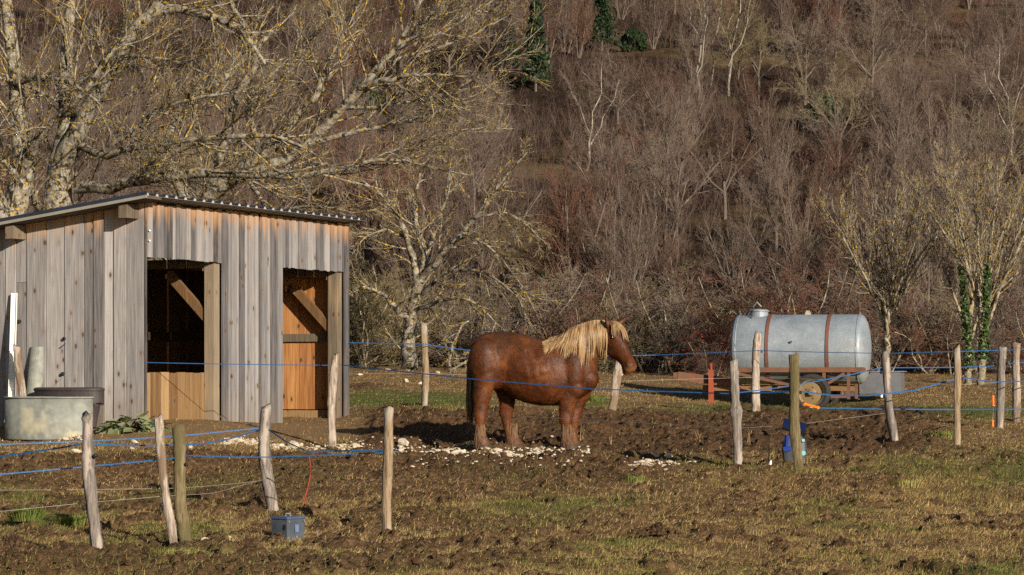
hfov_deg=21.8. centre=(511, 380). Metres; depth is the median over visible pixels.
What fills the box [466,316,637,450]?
horse
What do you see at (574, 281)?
bare shrub
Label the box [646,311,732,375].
berry shrub
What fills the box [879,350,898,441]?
fence post
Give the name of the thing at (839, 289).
bare shrub
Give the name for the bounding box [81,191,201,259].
bare tree
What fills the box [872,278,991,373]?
bare shrub
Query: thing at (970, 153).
bare tree
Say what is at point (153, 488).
fence wire
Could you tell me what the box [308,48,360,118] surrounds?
bare tree
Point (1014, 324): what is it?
bare shrub
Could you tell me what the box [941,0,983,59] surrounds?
bare tree
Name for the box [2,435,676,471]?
stone chips
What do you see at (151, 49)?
bare tree
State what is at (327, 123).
tree
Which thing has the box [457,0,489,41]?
bare tree
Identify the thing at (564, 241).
bare tree
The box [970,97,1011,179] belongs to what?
bare tree
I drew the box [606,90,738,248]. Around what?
bare tree
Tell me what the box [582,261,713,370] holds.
bare shrub
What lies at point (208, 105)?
bare tree
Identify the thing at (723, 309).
bare shrub
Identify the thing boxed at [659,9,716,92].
bare tree
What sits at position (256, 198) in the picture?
bare tree
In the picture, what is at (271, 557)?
soil clods
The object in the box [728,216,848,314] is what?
bare tree
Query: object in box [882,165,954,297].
bare tree
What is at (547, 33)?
bare tree
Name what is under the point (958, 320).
bare shrub
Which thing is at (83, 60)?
bare tree
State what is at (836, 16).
bare tree
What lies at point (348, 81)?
bare tree
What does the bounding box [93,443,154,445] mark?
fence tape
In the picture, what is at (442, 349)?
bare shrub
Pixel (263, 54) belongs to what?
bare tree
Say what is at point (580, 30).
bare tree
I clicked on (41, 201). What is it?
bare tree
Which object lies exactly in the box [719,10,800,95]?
bare tree
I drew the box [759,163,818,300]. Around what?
bare tree
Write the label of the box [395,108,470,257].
bare tree
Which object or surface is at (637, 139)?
bare tree
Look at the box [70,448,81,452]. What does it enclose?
stone
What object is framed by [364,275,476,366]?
bare shrub
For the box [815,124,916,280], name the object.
bare tree
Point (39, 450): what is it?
fence tape
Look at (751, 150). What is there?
bare tree
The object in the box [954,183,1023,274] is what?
bare tree
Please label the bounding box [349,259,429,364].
bare shrub
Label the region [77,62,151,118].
bare tree
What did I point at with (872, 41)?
bare tree
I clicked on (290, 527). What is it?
battery box
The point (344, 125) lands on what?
bare tree
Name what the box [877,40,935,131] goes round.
bare tree
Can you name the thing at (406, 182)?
bare tree
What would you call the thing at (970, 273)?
tree
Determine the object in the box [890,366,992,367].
fence tape
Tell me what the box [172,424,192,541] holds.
fence post
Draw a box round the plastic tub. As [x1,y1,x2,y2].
[33,387,104,426]
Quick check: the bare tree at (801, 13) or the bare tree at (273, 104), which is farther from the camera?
the bare tree at (801, 13)
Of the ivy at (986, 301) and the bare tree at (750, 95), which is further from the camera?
the bare tree at (750, 95)
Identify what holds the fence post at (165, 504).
on the field
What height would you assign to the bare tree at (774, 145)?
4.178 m
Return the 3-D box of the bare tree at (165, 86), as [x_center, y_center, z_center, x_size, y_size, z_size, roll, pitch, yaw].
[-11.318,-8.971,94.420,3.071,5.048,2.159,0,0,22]
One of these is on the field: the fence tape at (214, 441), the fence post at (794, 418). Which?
the fence post at (794, 418)
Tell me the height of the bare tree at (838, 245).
3.565 m
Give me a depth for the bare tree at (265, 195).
69.20 m
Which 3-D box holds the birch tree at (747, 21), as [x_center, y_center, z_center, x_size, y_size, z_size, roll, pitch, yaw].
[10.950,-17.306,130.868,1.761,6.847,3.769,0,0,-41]
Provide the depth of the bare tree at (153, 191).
69.75 m
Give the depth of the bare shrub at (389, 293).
61.76 m
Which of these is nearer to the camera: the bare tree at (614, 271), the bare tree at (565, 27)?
the bare tree at (614, 271)
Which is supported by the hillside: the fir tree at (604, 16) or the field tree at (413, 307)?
the fir tree at (604, 16)
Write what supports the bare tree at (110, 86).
on the hillside
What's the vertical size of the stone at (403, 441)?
0.116 m
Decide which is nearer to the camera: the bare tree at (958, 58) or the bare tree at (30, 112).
the bare tree at (30, 112)
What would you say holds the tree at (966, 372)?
on the field
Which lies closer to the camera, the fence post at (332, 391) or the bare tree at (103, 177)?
the fence post at (332, 391)
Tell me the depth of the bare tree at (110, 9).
162.58 m
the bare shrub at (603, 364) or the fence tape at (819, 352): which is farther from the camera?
the bare shrub at (603, 364)
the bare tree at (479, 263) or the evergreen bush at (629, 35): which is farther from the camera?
the evergreen bush at (629, 35)
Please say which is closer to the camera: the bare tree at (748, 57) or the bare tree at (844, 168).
the bare tree at (844, 168)
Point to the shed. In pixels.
(107, 302)
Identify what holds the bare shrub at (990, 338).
on the field
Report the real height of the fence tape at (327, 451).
0.219 m
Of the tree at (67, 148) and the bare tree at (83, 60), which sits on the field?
the tree at (67, 148)
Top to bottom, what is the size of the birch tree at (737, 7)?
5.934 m
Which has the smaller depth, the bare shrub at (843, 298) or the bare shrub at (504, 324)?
the bare shrub at (504, 324)
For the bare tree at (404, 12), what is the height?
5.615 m
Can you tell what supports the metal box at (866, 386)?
attached to the water tanker
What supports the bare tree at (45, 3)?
on the hillside
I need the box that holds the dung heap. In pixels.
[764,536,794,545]
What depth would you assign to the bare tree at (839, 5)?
162.29 m
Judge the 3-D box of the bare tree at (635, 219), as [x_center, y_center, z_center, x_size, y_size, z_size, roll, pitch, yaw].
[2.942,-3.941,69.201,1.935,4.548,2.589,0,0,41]
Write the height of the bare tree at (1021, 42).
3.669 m
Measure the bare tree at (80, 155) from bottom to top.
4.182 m
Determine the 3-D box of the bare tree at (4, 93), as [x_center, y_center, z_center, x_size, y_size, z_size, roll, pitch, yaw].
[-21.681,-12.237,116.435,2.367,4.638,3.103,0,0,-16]
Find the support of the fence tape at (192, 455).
attached to the fence post at (182, 518)
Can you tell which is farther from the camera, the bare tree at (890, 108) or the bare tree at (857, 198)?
the bare tree at (890, 108)
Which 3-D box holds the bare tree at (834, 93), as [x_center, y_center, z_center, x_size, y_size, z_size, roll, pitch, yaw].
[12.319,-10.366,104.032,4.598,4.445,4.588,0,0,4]
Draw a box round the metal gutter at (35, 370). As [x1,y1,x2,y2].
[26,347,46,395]
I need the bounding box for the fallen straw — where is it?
[0,414,1023,574]
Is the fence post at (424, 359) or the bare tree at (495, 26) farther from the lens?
the bare tree at (495, 26)
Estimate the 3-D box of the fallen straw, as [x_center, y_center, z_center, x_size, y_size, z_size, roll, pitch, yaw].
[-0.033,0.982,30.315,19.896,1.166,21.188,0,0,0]
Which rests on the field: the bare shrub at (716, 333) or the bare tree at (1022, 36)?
the bare shrub at (716, 333)
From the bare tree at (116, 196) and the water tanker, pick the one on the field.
the water tanker
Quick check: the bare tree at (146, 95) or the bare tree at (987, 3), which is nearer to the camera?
the bare tree at (146, 95)
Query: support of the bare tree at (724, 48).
on the hillside
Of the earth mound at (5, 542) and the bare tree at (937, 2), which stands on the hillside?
the bare tree at (937, 2)
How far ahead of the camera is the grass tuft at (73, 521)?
25.64 m
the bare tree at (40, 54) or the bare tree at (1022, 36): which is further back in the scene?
the bare tree at (40, 54)
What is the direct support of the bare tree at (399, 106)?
on the hillside
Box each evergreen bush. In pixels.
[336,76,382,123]
[616,27,647,51]
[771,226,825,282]
[798,91,846,131]
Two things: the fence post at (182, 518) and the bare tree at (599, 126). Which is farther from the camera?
the bare tree at (599, 126)
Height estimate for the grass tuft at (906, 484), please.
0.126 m
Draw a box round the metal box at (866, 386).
[858,371,906,399]
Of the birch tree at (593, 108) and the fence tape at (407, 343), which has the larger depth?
the birch tree at (593, 108)
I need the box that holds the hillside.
[0,0,1023,363]
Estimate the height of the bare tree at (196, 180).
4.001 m
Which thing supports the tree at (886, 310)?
on the field
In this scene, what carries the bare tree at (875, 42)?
on the hillside
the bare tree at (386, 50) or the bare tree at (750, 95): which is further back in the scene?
the bare tree at (386, 50)
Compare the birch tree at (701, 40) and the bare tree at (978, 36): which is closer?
the birch tree at (701, 40)
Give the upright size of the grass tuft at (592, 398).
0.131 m
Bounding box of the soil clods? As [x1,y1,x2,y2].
[0,405,1023,574]
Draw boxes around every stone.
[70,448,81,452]
[287,441,298,447]
[397,438,408,445]
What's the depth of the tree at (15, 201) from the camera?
45.37 m
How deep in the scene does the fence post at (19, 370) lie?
34.53 m
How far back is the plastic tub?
34.03 m
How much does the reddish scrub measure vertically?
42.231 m
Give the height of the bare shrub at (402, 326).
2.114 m
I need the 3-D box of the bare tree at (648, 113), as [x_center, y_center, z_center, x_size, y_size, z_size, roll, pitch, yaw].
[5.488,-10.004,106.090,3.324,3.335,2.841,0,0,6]
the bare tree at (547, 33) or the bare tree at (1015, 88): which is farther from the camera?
the bare tree at (547, 33)
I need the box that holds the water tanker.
[673,302,871,407]
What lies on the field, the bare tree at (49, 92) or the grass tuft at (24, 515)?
the grass tuft at (24, 515)
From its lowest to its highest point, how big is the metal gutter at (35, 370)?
0.785 m
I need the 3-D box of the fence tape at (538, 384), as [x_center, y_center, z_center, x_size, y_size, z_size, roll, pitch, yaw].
[0.007,-0.026,31.641,6.210,0.357,0.342,0,0,42]
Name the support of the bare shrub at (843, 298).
on the field
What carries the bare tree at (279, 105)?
on the hillside
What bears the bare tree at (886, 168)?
on the hillside
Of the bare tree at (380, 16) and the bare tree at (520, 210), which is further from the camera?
the bare tree at (380, 16)
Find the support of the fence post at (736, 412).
on the field
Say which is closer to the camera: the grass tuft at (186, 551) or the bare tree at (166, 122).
the grass tuft at (186, 551)
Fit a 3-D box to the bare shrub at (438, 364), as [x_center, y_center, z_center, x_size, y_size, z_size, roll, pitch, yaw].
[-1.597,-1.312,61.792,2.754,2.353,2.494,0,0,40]
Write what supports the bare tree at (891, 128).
on the hillside
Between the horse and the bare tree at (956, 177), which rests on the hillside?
the bare tree at (956, 177)
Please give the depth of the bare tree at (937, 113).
108.51 m
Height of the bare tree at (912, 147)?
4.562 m
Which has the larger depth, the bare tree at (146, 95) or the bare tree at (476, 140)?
the bare tree at (146, 95)
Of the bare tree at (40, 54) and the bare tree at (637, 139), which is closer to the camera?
the bare tree at (637, 139)
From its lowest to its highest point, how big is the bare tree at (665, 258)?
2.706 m
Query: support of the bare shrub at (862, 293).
on the field
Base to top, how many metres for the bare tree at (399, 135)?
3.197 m
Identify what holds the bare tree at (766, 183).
on the hillside
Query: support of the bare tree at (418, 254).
on the hillside
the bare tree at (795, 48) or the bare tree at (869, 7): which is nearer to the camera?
the bare tree at (795, 48)
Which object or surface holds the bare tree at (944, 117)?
on the hillside
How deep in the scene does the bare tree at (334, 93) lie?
105.81 m
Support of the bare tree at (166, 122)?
on the hillside
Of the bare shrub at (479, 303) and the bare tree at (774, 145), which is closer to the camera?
the bare shrub at (479, 303)
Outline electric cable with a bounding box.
[303,457,310,504]
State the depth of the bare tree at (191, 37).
150.96 m
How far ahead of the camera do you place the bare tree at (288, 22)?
147.98 m
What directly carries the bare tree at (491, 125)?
on the hillside
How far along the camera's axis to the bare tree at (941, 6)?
146.91 m
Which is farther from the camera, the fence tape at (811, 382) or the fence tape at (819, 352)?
the fence tape at (819, 352)
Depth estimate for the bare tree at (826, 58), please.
134.17 m
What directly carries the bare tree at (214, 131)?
on the hillside
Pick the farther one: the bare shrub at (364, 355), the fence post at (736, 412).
the bare shrub at (364, 355)
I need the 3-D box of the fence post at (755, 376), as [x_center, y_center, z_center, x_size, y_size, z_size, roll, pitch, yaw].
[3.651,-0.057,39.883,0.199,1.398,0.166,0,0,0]
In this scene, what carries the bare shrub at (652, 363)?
on the field
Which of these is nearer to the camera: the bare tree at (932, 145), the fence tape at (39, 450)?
the fence tape at (39, 450)
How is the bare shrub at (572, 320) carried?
on the field
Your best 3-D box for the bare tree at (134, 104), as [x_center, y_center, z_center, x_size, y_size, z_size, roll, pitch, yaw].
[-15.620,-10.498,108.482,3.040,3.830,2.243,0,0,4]
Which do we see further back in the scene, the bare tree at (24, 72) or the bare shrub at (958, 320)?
the bare tree at (24, 72)
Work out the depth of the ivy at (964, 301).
51.67 m
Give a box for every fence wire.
[0,480,259,511]
[63,480,261,489]
[354,406,727,427]
[372,373,981,384]
[749,413,883,427]
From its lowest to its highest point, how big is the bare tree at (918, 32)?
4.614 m
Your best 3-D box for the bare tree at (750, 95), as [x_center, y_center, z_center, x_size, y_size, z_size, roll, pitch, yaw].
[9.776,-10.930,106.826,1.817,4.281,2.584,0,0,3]
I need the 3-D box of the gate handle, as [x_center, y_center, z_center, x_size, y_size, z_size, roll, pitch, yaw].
[3.404,0.287,30.245,0.052,0.096,0.376,0,0,35]
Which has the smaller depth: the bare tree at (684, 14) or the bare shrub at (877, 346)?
the bare shrub at (877, 346)
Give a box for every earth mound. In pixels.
[0,534,36,549]
[636,521,681,534]
[825,536,859,548]
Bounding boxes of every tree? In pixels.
[0,0,26,27]
[0,0,180,217]
[0,0,364,212]
[0,51,53,99]
[0,53,44,148]
[0,68,42,115]
[0,86,77,151]
[0,149,46,212]
[1,89,75,202]
[3,99,121,190]
[4,92,53,173]
[19,14,88,108]
[26,186,44,212]
[28,89,106,184]
[31,133,127,206]
[33,0,53,23]
[37,48,107,110]
[37,161,149,204]
[42,82,79,110]
[50,9,118,92]
[75,34,124,125]
[76,0,129,39]
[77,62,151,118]
[81,157,180,259]
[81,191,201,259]
[85,0,569,259]
[88,82,169,195]
[94,73,165,134]
[98,90,143,191]
[115,124,252,202]
[119,51,188,102]
[121,59,167,124]
[123,131,206,194]
[125,181,222,259]
[130,0,178,79]
[149,63,224,188]
[149,93,190,161]
[152,157,270,204]
[163,109,219,197]
[168,8,223,72]
[175,0,208,37]
[179,50,260,147]
[196,106,243,165]
[197,43,242,133]
[198,26,238,86]
[198,84,274,203]
[206,30,243,60]
[210,103,298,204]
[234,179,316,211]
[238,179,322,210]
[241,14,271,87]
[241,51,327,153]
[250,39,302,121]
[254,82,315,192]
[265,1,326,55]
[272,127,348,210]
[286,0,331,81]
[305,126,411,250]
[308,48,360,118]
[312,87,390,145]
[313,0,365,61]
[313,103,402,285]
[319,89,373,183]
[322,130,386,244]
[323,45,380,123]
[325,15,370,84]
[327,91,389,173]
[337,136,567,372]
[341,98,410,154]
[345,216,355,265]
[359,0,388,48]
[364,119,482,190]
[364,177,462,315]
[366,13,440,91]
[373,120,445,297]
[387,58,419,138]
[388,0,424,39]
[388,90,440,166]
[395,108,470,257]
[398,101,443,191]
[425,11,484,74]
[432,144,518,336]
[435,159,561,305]
[436,107,530,201]
[451,73,517,191]
[454,64,516,166]
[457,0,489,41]
[459,53,492,131]
[461,0,526,76]
[499,15,521,66]
[502,0,550,38]
[518,0,553,91]
[519,0,569,62]
[519,131,634,307]
[523,152,616,293]
[541,0,582,52]
[559,45,628,170]
[561,115,682,231]
[565,171,660,323]
[566,0,600,57]
[569,92,622,169]
[576,41,663,122]
[581,141,671,310]
[585,0,619,50]
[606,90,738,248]
[609,0,637,19]
[609,85,686,143]
[614,122,662,189]
[616,133,706,281]
[619,227,718,305]
[620,51,683,110]
[624,75,688,203]
[627,112,678,197]
[632,0,677,48]
[648,59,717,174]
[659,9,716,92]
[674,0,719,44]
[677,107,778,218]
[680,0,725,93]
[693,0,738,85]
[694,182,784,299]
[697,6,766,93]
[709,0,739,50]
[713,0,760,95]
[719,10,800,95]
[727,130,833,251]
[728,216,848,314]
[733,56,776,154]
[738,0,768,23]
[743,82,797,194]
[747,219,913,313]
[759,0,802,46]
[759,0,844,104]
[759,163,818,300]
[764,117,852,242]
[771,57,886,157]
[791,0,831,35]
[794,101,866,186]
[803,13,841,91]
[808,0,857,34]
[809,0,849,57]
[809,164,969,369]
[811,136,874,210]
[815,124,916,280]
[820,0,921,97]
[835,12,903,94]
[849,0,910,48]
[856,162,975,366]
[857,66,950,178]
[857,114,907,199]
[859,58,926,161]
[860,105,943,246]
[869,1,940,82]
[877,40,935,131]
[882,0,924,29]
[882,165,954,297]
[887,0,959,55]
[891,84,980,219]
[893,136,1023,384]
[894,134,1023,274]
[899,154,1023,384]
[905,100,987,255]
[908,92,971,152]
[921,25,1020,136]
[923,0,956,34]
[927,61,986,172]
[934,108,1023,253]
[936,92,1023,207]
[937,187,1023,361]
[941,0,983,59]
[946,56,1023,154]
[947,0,973,4]
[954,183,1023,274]
[958,0,997,83]
[966,0,972,9]
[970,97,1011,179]
[972,7,1023,114]
[972,26,1023,161]
[976,0,1003,4]
[982,0,1023,55]
[993,0,1023,38]
[1011,25,1023,91]
[1013,17,1023,70]
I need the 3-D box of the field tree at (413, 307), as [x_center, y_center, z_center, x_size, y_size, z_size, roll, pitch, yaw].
[-0.954,-2.516,54.111,4.425,5.104,3.642,0,0,41]
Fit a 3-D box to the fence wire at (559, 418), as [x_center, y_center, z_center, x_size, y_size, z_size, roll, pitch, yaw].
[0.199,0.441,33.160,0.192,0.197,7.667,0,0,-38]
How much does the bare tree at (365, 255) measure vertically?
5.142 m
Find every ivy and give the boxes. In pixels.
[957,260,975,371]
[977,263,991,363]
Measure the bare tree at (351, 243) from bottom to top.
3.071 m
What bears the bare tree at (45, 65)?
on the hillside
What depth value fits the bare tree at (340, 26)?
141.97 m
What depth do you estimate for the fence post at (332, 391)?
33.47 m
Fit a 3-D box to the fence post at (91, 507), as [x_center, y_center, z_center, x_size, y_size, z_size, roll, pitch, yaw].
[-3.567,0.893,22.643,0.214,1.280,0.131,0,0,12]
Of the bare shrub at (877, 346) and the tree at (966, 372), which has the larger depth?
the bare shrub at (877, 346)
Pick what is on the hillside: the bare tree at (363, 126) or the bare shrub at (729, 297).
the bare tree at (363, 126)
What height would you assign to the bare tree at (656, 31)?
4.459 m
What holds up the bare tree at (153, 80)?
on the hillside
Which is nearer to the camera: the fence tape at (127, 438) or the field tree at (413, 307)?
the fence tape at (127, 438)
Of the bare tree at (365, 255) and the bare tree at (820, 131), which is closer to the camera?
the bare tree at (365, 255)
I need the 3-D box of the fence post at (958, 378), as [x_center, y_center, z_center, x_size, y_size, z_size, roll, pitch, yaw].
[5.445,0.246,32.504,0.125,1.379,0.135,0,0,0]
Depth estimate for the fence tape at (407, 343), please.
38.98 m
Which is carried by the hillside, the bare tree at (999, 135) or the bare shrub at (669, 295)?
the bare tree at (999, 135)
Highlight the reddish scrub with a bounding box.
[0,0,1023,351]
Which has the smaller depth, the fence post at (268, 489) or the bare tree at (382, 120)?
the fence post at (268, 489)
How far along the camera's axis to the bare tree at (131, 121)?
87.35 m
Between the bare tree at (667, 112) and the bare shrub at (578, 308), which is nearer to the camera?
the bare shrub at (578, 308)
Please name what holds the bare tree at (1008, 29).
on the hillside
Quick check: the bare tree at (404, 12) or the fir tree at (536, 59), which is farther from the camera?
the bare tree at (404, 12)
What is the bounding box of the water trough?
[3,396,94,439]
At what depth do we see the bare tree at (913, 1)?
170.36 m
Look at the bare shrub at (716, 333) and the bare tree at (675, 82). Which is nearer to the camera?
the bare shrub at (716, 333)
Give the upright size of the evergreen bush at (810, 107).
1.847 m
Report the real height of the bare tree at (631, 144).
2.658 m
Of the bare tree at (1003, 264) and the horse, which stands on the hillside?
the bare tree at (1003, 264)
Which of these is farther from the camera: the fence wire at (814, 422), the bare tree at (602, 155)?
the bare tree at (602, 155)
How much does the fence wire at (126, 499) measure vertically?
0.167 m
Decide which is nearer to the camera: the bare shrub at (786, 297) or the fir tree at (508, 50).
the bare shrub at (786, 297)
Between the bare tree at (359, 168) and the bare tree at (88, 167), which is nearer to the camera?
the bare tree at (359, 168)
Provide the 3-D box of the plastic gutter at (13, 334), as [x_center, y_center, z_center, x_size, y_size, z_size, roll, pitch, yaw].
[-6.529,-0.375,34.819,0.084,1.547,0.311,0,0,0]
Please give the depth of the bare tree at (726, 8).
146.22 m
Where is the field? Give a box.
[0,355,1023,574]
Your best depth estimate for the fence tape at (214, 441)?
25.38 m
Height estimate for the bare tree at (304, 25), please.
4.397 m
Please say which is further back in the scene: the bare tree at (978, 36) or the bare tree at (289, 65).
the bare tree at (978, 36)
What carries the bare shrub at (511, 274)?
on the field
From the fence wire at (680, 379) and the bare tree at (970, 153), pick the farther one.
the bare tree at (970, 153)
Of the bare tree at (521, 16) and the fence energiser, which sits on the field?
the fence energiser
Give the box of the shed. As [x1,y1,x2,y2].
[0,191,365,425]
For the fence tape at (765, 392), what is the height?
0.053 m
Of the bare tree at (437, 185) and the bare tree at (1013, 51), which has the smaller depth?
the bare tree at (437, 185)
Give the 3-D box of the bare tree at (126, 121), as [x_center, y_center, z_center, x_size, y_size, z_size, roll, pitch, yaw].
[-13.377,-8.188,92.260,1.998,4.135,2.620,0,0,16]
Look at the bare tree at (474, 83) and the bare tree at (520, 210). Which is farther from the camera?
the bare tree at (474, 83)
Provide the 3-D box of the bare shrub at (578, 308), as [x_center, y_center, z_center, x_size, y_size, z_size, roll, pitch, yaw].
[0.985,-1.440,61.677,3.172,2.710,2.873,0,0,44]
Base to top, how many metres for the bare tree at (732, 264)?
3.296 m
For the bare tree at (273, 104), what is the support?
on the hillside
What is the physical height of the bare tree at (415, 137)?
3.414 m
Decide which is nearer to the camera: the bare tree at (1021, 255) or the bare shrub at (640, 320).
the bare shrub at (640, 320)
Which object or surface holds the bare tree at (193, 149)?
on the hillside
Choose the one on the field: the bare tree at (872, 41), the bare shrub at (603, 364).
the bare shrub at (603, 364)
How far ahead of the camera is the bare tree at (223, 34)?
133.46 m
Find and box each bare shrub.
[349,254,466,366]
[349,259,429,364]
[349,262,447,361]
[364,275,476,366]
[365,286,433,366]
[397,283,493,367]
[418,274,502,366]
[432,274,564,365]
[452,289,558,361]
[468,255,586,331]
[483,261,596,326]
[500,257,607,338]
[507,247,627,369]
[541,292,667,372]
[556,266,724,369]
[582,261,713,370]
[587,260,730,373]
[618,279,721,369]
[651,257,783,371]
[666,271,776,372]
[671,284,768,370]
[682,247,886,344]
[702,250,882,339]
[747,270,860,314]
[776,257,896,364]
[790,252,919,343]
[863,291,942,370]
[871,267,953,362]
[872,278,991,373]
[892,278,1006,372]
[915,282,1022,375]
[917,295,1022,374]
[929,265,1023,368]
[990,291,1023,373]
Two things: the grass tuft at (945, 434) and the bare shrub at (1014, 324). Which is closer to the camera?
the grass tuft at (945, 434)
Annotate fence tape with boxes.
[0,427,258,444]
[0,444,79,456]
[0,451,397,474]
[5,359,330,365]
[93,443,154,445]
[165,429,256,445]
[268,429,382,451]
[341,364,728,393]
[348,342,469,350]
[632,349,1023,355]
[740,367,881,392]
[740,391,788,394]
[799,377,1023,395]
[820,407,1023,409]
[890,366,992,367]
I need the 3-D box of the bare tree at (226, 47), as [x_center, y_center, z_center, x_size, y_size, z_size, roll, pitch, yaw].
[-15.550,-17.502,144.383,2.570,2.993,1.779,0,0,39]
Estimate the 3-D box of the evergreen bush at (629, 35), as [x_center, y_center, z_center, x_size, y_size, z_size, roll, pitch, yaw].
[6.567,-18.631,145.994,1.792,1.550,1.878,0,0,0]
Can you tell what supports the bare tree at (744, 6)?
on the hillside
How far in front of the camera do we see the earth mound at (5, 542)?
22.83 m
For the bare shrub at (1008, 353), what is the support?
on the field
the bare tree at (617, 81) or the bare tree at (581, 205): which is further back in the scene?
the bare tree at (617, 81)
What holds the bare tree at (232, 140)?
on the hillside
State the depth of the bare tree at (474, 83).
115.98 m
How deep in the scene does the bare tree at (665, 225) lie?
72.30 m
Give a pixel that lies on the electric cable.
(309, 480)
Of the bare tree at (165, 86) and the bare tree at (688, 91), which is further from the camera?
the bare tree at (688, 91)
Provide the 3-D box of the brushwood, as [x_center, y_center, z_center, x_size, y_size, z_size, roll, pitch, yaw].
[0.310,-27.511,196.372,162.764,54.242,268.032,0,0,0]
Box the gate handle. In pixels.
[802,402,819,409]
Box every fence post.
[13,344,26,395]
[81,411,103,548]
[154,413,177,543]
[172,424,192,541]
[256,403,278,510]
[327,352,338,447]
[382,406,393,531]
[420,321,428,405]
[608,360,621,410]
[729,357,743,463]
[749,330,761,411]
[789,352,803,469]
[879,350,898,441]
[953,344,962,444]
[995,345,1007,428]
[1011,341,1020,421]
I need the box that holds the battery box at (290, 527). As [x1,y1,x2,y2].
[270,513,305,541]
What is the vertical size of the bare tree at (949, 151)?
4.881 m
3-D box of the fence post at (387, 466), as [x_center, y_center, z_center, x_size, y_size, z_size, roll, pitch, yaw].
[-1.175,0.907,25.193,0.119,1.334,0.145,0,0,0]
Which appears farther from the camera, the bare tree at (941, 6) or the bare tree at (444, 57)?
the bare tree at (941, 6)
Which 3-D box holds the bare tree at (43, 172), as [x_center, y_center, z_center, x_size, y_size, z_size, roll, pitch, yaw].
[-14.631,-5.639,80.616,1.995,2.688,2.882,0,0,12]
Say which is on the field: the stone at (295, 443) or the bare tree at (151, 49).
the stone at (295, 443)
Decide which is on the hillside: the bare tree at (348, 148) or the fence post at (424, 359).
the bare tree at (348, 148)
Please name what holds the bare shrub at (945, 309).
on the field
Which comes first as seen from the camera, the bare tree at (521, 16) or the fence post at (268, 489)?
the fence post at (268, 489)
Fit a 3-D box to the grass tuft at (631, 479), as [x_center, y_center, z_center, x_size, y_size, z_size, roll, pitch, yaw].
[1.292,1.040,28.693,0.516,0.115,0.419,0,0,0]
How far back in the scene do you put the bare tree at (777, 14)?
150.72 m
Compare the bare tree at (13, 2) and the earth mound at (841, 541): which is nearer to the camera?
the earth mound at (841, 541)
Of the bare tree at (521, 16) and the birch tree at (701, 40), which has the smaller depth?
the birch tree at (701, 40)
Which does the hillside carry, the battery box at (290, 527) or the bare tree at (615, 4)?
the bare tree at (615, 4)
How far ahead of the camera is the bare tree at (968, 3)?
181.93 m
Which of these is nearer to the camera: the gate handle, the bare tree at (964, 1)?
the gate handle
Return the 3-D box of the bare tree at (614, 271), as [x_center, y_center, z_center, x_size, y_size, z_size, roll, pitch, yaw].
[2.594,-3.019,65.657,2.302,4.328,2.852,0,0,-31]
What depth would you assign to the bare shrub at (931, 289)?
63.33 m
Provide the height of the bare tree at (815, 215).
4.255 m
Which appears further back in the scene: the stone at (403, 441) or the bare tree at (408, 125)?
the bare tree at (408, 125)
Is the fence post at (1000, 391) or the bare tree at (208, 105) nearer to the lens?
the fence post at (1000, 391)
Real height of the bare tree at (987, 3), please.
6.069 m
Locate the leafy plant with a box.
[93,411,171,434]
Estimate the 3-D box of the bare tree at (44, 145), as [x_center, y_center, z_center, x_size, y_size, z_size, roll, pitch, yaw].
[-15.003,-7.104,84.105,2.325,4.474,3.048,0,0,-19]
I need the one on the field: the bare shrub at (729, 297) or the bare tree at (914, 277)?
the bare shrub at (729, 297)
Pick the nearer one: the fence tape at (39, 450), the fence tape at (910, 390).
the fence tape at (39, 450)
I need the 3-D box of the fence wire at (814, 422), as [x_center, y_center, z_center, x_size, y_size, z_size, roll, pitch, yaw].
[3.804,0.468,30.956,0.673,0.140,3.365,0,0,37]
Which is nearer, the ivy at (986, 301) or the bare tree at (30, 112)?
the ivy at (986, 301)
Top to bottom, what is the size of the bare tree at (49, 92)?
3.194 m
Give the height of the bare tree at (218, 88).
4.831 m
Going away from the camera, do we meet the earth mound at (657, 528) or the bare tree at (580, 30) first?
the earth mound at (657, 528)
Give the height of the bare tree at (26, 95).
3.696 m
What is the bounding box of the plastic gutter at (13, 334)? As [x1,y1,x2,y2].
[8,293,17,395]
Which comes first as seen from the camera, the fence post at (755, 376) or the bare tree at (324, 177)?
the fence post at (755, 376)
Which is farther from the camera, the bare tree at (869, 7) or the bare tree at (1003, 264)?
the bare tree at (869, 7)
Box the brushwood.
[0,0,1023,349]
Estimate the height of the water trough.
0.547 m
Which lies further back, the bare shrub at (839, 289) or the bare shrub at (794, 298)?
the bare shrub at (839, 289)
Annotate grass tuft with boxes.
[2,502,52,521]
[51,512,87,526]
[139,545,207,555]
[588,395,604,401]
[618,473,647,482]
[883,477,927,487]
[920,427,953,439]
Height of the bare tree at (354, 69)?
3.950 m
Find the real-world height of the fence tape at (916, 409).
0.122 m
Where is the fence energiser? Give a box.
[782,418,806,463]
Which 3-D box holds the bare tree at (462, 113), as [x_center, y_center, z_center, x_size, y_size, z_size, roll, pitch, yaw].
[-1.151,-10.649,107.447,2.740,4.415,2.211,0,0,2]
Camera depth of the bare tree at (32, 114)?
92.35 m
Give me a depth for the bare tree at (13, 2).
163.62 m
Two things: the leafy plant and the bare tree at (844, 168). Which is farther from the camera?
the bare tree at (844, 168)

